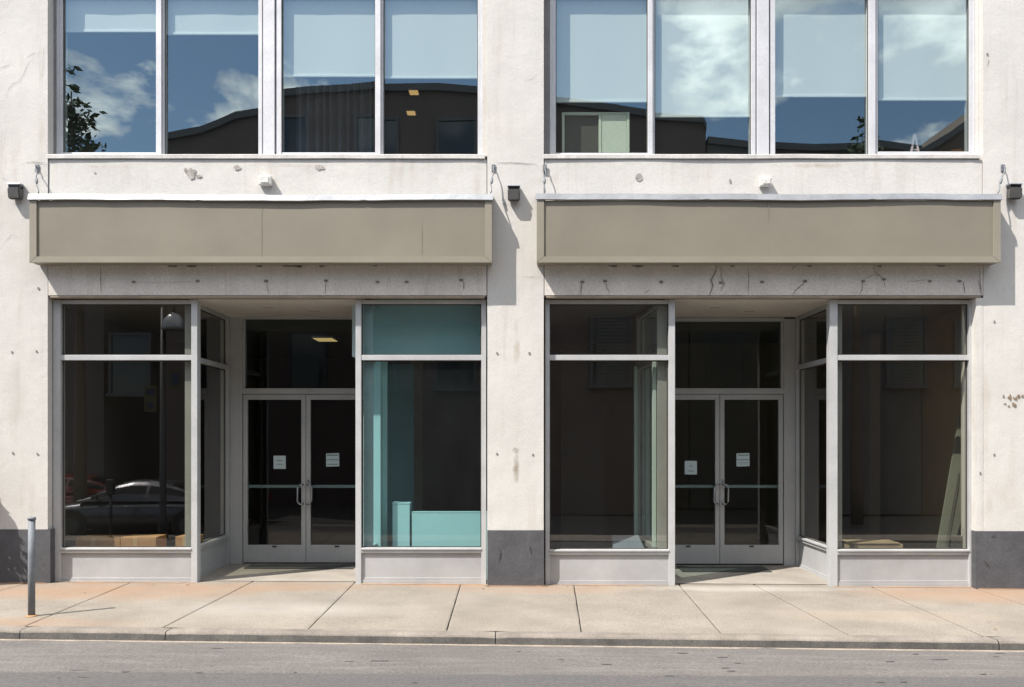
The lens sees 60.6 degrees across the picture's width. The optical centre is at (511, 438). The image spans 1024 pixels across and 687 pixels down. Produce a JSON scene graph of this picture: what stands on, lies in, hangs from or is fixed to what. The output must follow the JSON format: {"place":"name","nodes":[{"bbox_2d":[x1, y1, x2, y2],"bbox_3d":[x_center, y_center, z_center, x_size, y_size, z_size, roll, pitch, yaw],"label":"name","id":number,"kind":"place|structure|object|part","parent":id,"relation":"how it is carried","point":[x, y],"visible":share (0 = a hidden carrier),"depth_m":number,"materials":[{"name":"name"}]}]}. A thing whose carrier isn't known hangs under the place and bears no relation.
{"place":"outdoors","nodes":[
{"label":"outdoors","id":0,"kind":"place"},
{"bbox_2d":[392,502,411,545],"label":"display plinth","id":1,"kind":"structure","parent":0,"point":[401,523],"depth_m":10.38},
{"bbox_2d":[19,629,999,649],"bbox_3d":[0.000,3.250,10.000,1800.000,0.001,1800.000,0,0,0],"label":"ground","id":2,"kind":"structure","parent":0,"point":[495,638],"depth_m":14.29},
{"bbox_2d":[0,581,1023,638],"bbox_3d":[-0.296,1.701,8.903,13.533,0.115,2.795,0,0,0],"label":"pavement","id":3,"kind":"structure","parent":0,"point":[815,609],"depth_m":8.71,"materials":[{"name":"concrete"}]},
{"bbox_2d":[25,517,37,616],"bbox_3d":[-4.477,1.222,8.170,0.110,0.973,0.110,0,0,0],"label":"steel post","id":4,"kind":"object","parent":3,"relation":"on","point":[31,561],"visible":0.92,"depth_m":8.14,"materials":[{"name":"grey metal"}]},
{"bbox_2d":[78,582,194,582],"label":"wall foot dust","id":5,"kind":"object","parent":3,"relation":"on","point":[141,582],"depth_m":10.06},
{"bbox_2d":[362,583,483,584],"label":"wall foot dust","id":6,"kind":"object","parent":3,"relation":"on","point":[457,584],"depth_m":10.06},
{"bbox_2d":[0,0,1023,588],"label":"commercial building","id":7,"kind":"structure","parent":3,"relation":"on","point":[572,424],"depth_m":10.21,"materials":[{"name":"paint"}]},
{"bbox_2d":[7,183,23,199],"bbox_3d":[-5.630,-2.799,9.943,0.144,0.185,0.113,0,0,0],"label":"flood light","id":8,"kind":"object","parent":7,"relation":"attached to","point":[15,191],"visible":1,"depth_m":9.90,"materials":[{"name":"grey metal"}]},
{"bbox_2d":[76,535,126,545],"bbox_3d":[-4.923,1.431,10.569,0.532,0.499,0.302,0,0,0],"label":"cardboard box","id":9,"kind":"object","parent":7,"relation":"on","point":[100,540],"visible":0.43,"depth_m":10.42,"materials":[{"name":"brown cardboard"}]},
{"bbox_2d":[66,0,155,32],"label":"roller shade","id":10,"kind":"object","parent":7,"relation":"attached to","point":[110,16],"visible":1,"depth_m":10.23,"materials":[{"name":"fabric"}]},
{"bbox_2d":[53,300,200,582],"bbox_3d":[-4.457,0.051,10.149,1.661,3.295,0.122,0,0,0],"label":"shop window","id":11,"kind":"structure","parent":7,"relation":"in","point":[72,563],"depth_m":10.12,"materials":[{"name":"metal"}]},
{"bbox_2d":[121,534,166,545],"bbox_3d":[-4.433,1.427,10.559,0.420,0.506,0.322,0,0,0],"label":"cardboard box","id":12,"kind":"object","parent":7,"relation":"on","point":[145,540],"visible":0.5,"depth_m":10.40,"materials":[{"name":"brown cardboard"}]},
{"bbox_2d":[175,534,202,545],"bbox_3d":[-3.887,1.425,10.569,0.229,0.509,0.302,0,0,0],"label":"cardboard box","id":13,"kind":"object","parent":7,"relation":"on","point":[180,540],"visible":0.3,"depth_m":10.42,"materials":[{"name":"brown cardboard"}]},
{"bbox_2d":[185,305,229,575],"bbox_3d":[-3.757,0.051,10.886,0.122,3.295,1.348,0,0,-1],"label":"shop window","id":14,"kind":"structure","parent":7,"relation":"in","point":[215,551],"depth_m":11.30,"materials":[{"name":"metal"}]},
{"bbox_2d":[166,0,257,34],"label":"roller shade","id":15,"kind":"object","parent":7,"relation":"attached to","point":[212,17],"visible":0.98,"depth_m":10.24,"materials":[{"name":"fabric"}]},
{"bbox_2d":[27,164,495,264],"bbox_3d":[-2.812,-2.542,9.889,5.249,1.155,0.221,0,0,0],"label":"sign panel","id":16,"kind":"object","parent":7,"relation":"attached to","point":[321,229],"visible":1,"depth_m":9.82,"materials":[{"name":"beige metal"}]},
{"bbox_2d":[258,176,271,185],"bbox_3d":[-2.805,-2.925,9.964,0.144,0.104,0.092,0,0,0],"label":"junction box","id":17,"kind":"object","parent":7,"relation":"attached to","point":[264,180],"visible":1,"depth_m":9.93,"materials":[{"name":"white plastic"}]},
{"bbox_2d":[47,0,486,159],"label":"upper window","id":18,"kind":"structure","parent":7,"relation":"in","point":[270,12],"depth_m":10.14,"materials":[{"name":"paint"}]},
{"bbox_2d":[243,394,305,562],"bbox_3d":[-3.133,0.537,11.579,0.825,2.227,0.212,0,0,0],"label":"door","id":19,"kind":"structure","parent":7,"relation":"in","point":[251,553],"depth_m":11.56,"materials":[{"name":"metal"}]},
{"bbox_2d":[201,562,355,581],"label":"entry floor","id":20,"kind":"structure","parent":7,"relation":"on","point":[233,572],"depth_m":10.68,"materials":[{"name":"concrete"}]},
{"bbox_2d":[244,564,355,568],"bbox_3d":[-2.707,1.650,11.280,1.376,0.012,0.360,0,0,0],"label":"door mat","id":21,"kind":"object","parent":20,"relation":"on","point":[301,566],"depth_m":11.24,"materials":[{"name":"rubber"}]},
{"bbox_2d":[274,456,285,468],"bbox_3d":[-3.069,0.319,11.580,0.162,0.174,0.002,0,0,0],"label":"paper notice","id":22,"kind":"object","parent":7,"relation":"attached to","point":[279,462],"visible":1,"depth_m":11.58,"materials":[{"name":"white paper"}]},
{"bbox_2d":[311,336,338,341],"bbox_3d":[-3.003,-1.597,14.100,0.340,0.038,0.480,0,0,0],"label":"ceiling light","id":23,"kind":"object","parent":7,"relation":"attached to","point":[326,338],"visible":1,"depth_m":13.99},
{"bbox_2d":[283,0,374,76],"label":"roller shade","id":24,"kind":"object","parent":7,"relation":"attached to","point":[328,38],"visible":1,"depth_m":10.23,"materials":[{"name":"fabric"}]},
{"bbox_2d":[306,394,355,562],"bbox_3d":[-2.308,0.537,11.579,0.813,2.227,0.212,0,0,0],"label":"door","id":25,"kind":"structure","parent":7,"relation":"in","point":[314,553],"depth_m":11.56,"materials":[{"name":"metal"}]},
{"bbox_2d":[326,453,338,466],"bbox_3d":[-2.368,0.286,11.580,0.174,0.179,0.002,0,0,0],"label":"paper notice","id":26,"kind":"object","parent":7,"relation":"attached to","point":[332,459],"visible":1,"depth_m":11.58,"materials":[{"name":"white paper"}]},
{"bbox_2d":[296,77,370,151],"bbox_3d":[-2.253,-3.800,11.100,0.955,2.900,0.100,0,0,0],"label":"curtain","id":27,"kind":"object","parent":7,"relation":"hanging from","point":[333,114],"visible":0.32,"depth_m":11.10,"materials":[{"name":"grey fabric"}]},
{"bbox_2d":[364,305,376,545],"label":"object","id":28,"kind":"structure","parent":7,"relation":"in","point":[368,309],"depth_m":10.21,"materials":[{"name":"metal"}]},
{"bbox_2d":[406,109,416,114],"bbox_3d":[-1.742,-5.630,15.150,0.170,0.035,0.220,0,0,0],"label":"ceiling light","id":29,"kind":"object","parent":7,"relation":"attached to","point":[410,111],"visible":1,"depth_m":15.11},
{"bbox_2d":[408,88,419,94],"bbox_3d":[-1.596,-5.630,14.250,0.170,0.035,0.220,0,0,0],"label":"ceiling light","id":30,"kind":"object","parent":7,"relation":"attached to","point":[413,91],"visible":1,"depth_m":14.19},
{"bbox_2d":[352,305,486,545],"bbox_3d":[-1.060,0.040,11.030,1.720,3.280,1.000,0,0,0],"label":"display booth","id":31,"kind":"object","parent":7,"relation":"on","point":[426,329],"visible":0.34,"depth_m":10.55,"materials":[{"name":"teal paint"}]},
{"bbox_2d":[356,300,485,583],"bbox_3d":[-1.050,0.051,10.149,1.505,3.295,0.122,0,0,0],"label":"shop window","id":32,"kind":"structure","parent":7,"relation":"in","point":[374,564],"depth_m":10.12,"materials":[{"name":"metal"}]},
{"bbox_2d":[384,0,476,78],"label":"roller shade","id":33,"kind":"object","parent":7,"relation":"attached to","point":[430,39],"visible":1,"depth_m":10.23,"materials":[{"name":"fabric"}]},
{"bbox_2d":[412,511,486,579],"bbox_3d":[-0.741,1.275,10.424,0.900,0.811,0.053,0,0,0],"label":"partition","id":34,"kind":"object","parent":7,"relation":"on","point":[445,528],"visible":0.41,"depth_m":10.40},
{"bbox_2d":[507,185,519,200],"bbox_3d":[0.020,-2.779,9.943,0.144,0.185,0.113,0,0,0],"label":"flood light","id":35,"kind":"object","parent":7,"relation":"attached to","point":[513,192],"visible":1,"depth_m":9.90,"materials":[{"name":"grey metal"}]},
{"bbox_2d":[561,112,628,152],"bbox_3d":[0.984,-3.579,10.442,0.793,0.506,0.280,0,0,0],"label":"cupboard","id":36,"kind":"object","parent":7,"relation":"on","point":[594,132],"visible":0.56,"depth_m":10.31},
{"bbox_3d":[1.200,-3.570,10.320,0.297,0.481,0.020,0,0,0],"label":"door","id":37,"kind":"part","parent":36,"relation":"part of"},
{"bbox_2d":[556,0,646,102],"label":"roller shade","id":38,"kind":"object","parent":7,"relation":"attached to","point":[601,51],"visible":1,"depth_m":10.23,"materials":[{"name":"fabric"}]},
{"bbox_2d":[545,300,674,585],"bbox_3d":[1.131,0.068,10.149,1.495,3.328,0.122,0,0,0],"label":"shop window","id":39,"kind":"structure","parent":7,"relation":"in","point":[563,566],"depth_m":10.11,"materials":[{"name":"metal"}]},
{"bbox_2d":[634,305,666,547],"bbox_3d":[1.702,0.068,10.883,0.167,3.328,1.349,0,0,-3],"label":"shop window","id":40,"kind":"structure","parent":7,"relation":"in","point":[639,370],"depth_m":10.26,"materials":[{"name":"metal"}]},
{"bbox_2d":[656,394,719,564],"bbox_3d":[2.322,0.545,11.579,0.831,2.244,0.212,0,0,0],"label":"door","id":41,"kind":"structure","parent":7,"relation":"in","point":[684,554],"depth_m":11.56,"materials":[{"name":"metal"}]},
{"bbox_2d":[685,461,696,474],"bbox_3d":[2.363,0.389,11.580,0.162,0.183,0.002,0,0,0],"label":"paper notice","id":42,"kind":"object","parent":7,"relation":"attached to","point":[690,467],"visible":1,"depth_m":11.58,"materials":[{"name":"white paper"}]},
{"bbox_2d":[655,0,749,117],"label":"roller shade","id":43,"kind":"object","parent":7,"relation":"attached to","point":[701,58],"visible":1,"depth_m":10.23,"materials":[{"name":"fabric"}]},
{"bbox_2d":[736,453,749,466],"bbox_3d":[3.052,0.285,11.580,0.174,0.177,0.002,0,0,0],"label":"paper notice","id":44,"kind":"object","parent":7,"relation":"attached to","point":[742,459],"visible":1,"depth_m":11.58,"materials":[{"name":"white paper"}]},
{"bbox_2d":[720,394,782,564],"bbox_3d":[3.159,0.545,11.579,0.831,2.244,0.212,0,0,0],"label":"door","id":45,"kind":"structure","parent":7,"relation":"in","point":[729,554],"depth_m":11.56,"materials":[{"name":"metal"}]},
{"bbox_2d":[544,0,980,159],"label":"upper window","id":46,"kind":"structure","parent":7,"relation":"in","point":[761,121],"depth_m":10.14,"materials":[{"name":"paint"}]},
{"bbox_2d":[759,177,771,186],"bbox_3d":[2.880,-2.910,9.964,0.128,0.096,0.092,0,0,0],"label":"junction box","id":47,"kind":"object","parent":7,"relation":"attached to","point":[765,181],"visible":1,"depth_m":9.93,"materials":[{"name":"white plastic"}]},
{"bbox_2d":[535,164,1004,264],"bbox_3d":[2.942,-2.542,9.892,5.350,1.155,0.215,0,0,0],"label":"sign panel","id":48,"kind":"object","parent":7,"relation":"attached to","point":[795,229],"visible":1,"depth_m":9.82,"materials":[{"name":"beige metal"}]},
{"bbox_2d":[795,305,841,579],"bbox_3d":[3.781,0.068,10.886,0.130,3.328,1.349,0,0,0],"label":"shop window","id":49,"kind":"structure","parent":7,"relation":"in","point":[810,554],"depth_m":11.39,"materials":[{"name":"metal"}]},
{"bbox_2d":[775,0,865,97],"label":"roller shade","id":50,"kind":"object","parent":7,"relation":"attached to","point":[820,48],"visible":0.94,"depth_m":10.23,"materials":[{"name":"fabric"}]},
{"bbox_2d":[842,540,902,547],"bbox_3d":[4.312,1.470,10.490,0.600,0.480,0.320,0,0,0],"label":"wooden tray","id":51,"kind":"object","parent":7,"relation":"on","point":[870,544],"visible":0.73,"depth_m":10.34,"materials":[{"name":"brown wood"}]},
{"bbox_2d":[826,300,971,586],"bbox_3d":[4.502,0.068,10.149,1.682,3.328,0.122,0,0,0],"label":"shop window","id":52,"kind":"structure","parent":7,"relation":"in","point":[895,567],"depth_m":10.12,"materials":[{"name":"metal"}]},
{"bbox_2d":[910,133,918,150],"bbox_3d":[4.793,-3.478,10.440,0.134,0.305,0.040,0,0,0],"label":"folding stand","id":53,"kind":"object","parent":7,"relation":"on","point":[914,136],"visible":0.76,"depth_m":10.44,"materials":[{"name":"white plastic"}]},
{"bbox_2d":[878,0,965,100],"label":"roller shade","id":54,"kind":"object","parent":7,"relation":"attached to","point":[921,50],"visible":1,"depth_m":10.24,"materials":[{"name":"fabric"}]},
{"bbox_2d":[936,406,960,547],"bbox_3d":[5.313,0.455,10.498,0.665,2.510,0.187,0,0,-26],"label":"leaning board","id":55,"kind":"object","parent":7,"relation":"on","point":[955,468],"visible":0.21,"depth_m":10.53,"materials":[{"name":"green wood"}]},
{"bbox_2d":[945,473,959,546],"bbox_3d":[5.217,0.852,10.376,0.203,0.875,0.043,0,0,-11],"label":"prop stick","id":56,"kind":"object","parent":7,"relation":"attached to","point":[952,514],"visible":1,"depth_m":10.36,"materials":[{"name":"brown wood"}]},
{"bbox_2d":[949,535,962,547],"bbox_3d":[5.269,1.432,10.350,0.175,0.556,0.100,0,0,0],"label":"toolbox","id":57,"kind":"object","parent":7,"relation":"on","point":[956,541],"visible":0.24,"depth_m":10.30,"materials":[{"name":"grey plastic"}]},
{"bbox_2d":[1006,183,1022,199],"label":"flood light","id":58,"kind":"object","parent":7,"relation":"attached to","point":[1014,191],"visible":1,"depth_m":9.90,"materials":[{"name":"grey metal"}]},
{"bbox_2d":[588,585,664,585],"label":"wall foot dust","id":59,"kind":"object","parent":3,"relation":"on","point":[624,585],"depth_m":10.05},
{"bbox_2d":[834,586,972,587],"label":"wall foot dust","id":60,"kind":"object","parent":3,"relation":"on","point":[867,586],"depth_m":10.07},
{"bbox_2d":[0,640,1023,686],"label":"road","id":61,"kind":"structure","parent":0,"point":[31,663],"depth_m":6.74,"materials":[{"name":"grey asphalt"}]},
{"bbox_2d":[0,626,1023,650],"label":"kerb","id":62,"kind":"structure","parent":61,"relation":"on","point":[536,638],"depth_m":7.53,"materials":[{"name":"concrete"}]},
{"bbox_2d":[0,639,1023,651],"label":"gutter grit","id":63,"kind":"object","parent":61,"relation":"on","point":[524,645],"visible":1,"depth_m":7.48,"materials":[{"name":"grey concrete"}]},
{"bbox_2d":[60,651,999,682],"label":"tar spots","id":64,"kind":"object","parent":61,"relation":"on","point":[607,664],"visible":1,"depth_m":6.89,"materials":[{"name":"black asphalt"}]},
{"bbox_2d":[612,535,643,547],"bbox_3d":[1.402,1.455,10.675,0.388,0.510,0.350,0,0,0],"label":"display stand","id":65,"kind":"object","parent":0,"point":[626,541],"visible":0.39,"depth_m":10.70,"materials":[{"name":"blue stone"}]},
{"bbox_2d":[675,564,825,583],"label":"entry floor","id":66,"kind":"structure","parent":0,"point":[780,574],"depth_m":10.68,"materials":[{"name":"concrete"}]},
{"bbox_2d":[676,566,771,571],"bbox_3d":[2.704,1.673,11.220,1.122,0.017,0.440,0,0,0],"label":"door mat","id":67,"kind":"object","parent":66,"relation":"on","point":[722,569],"depth_m":11.16,"materials":[{"name":"rubber"}]}
]}

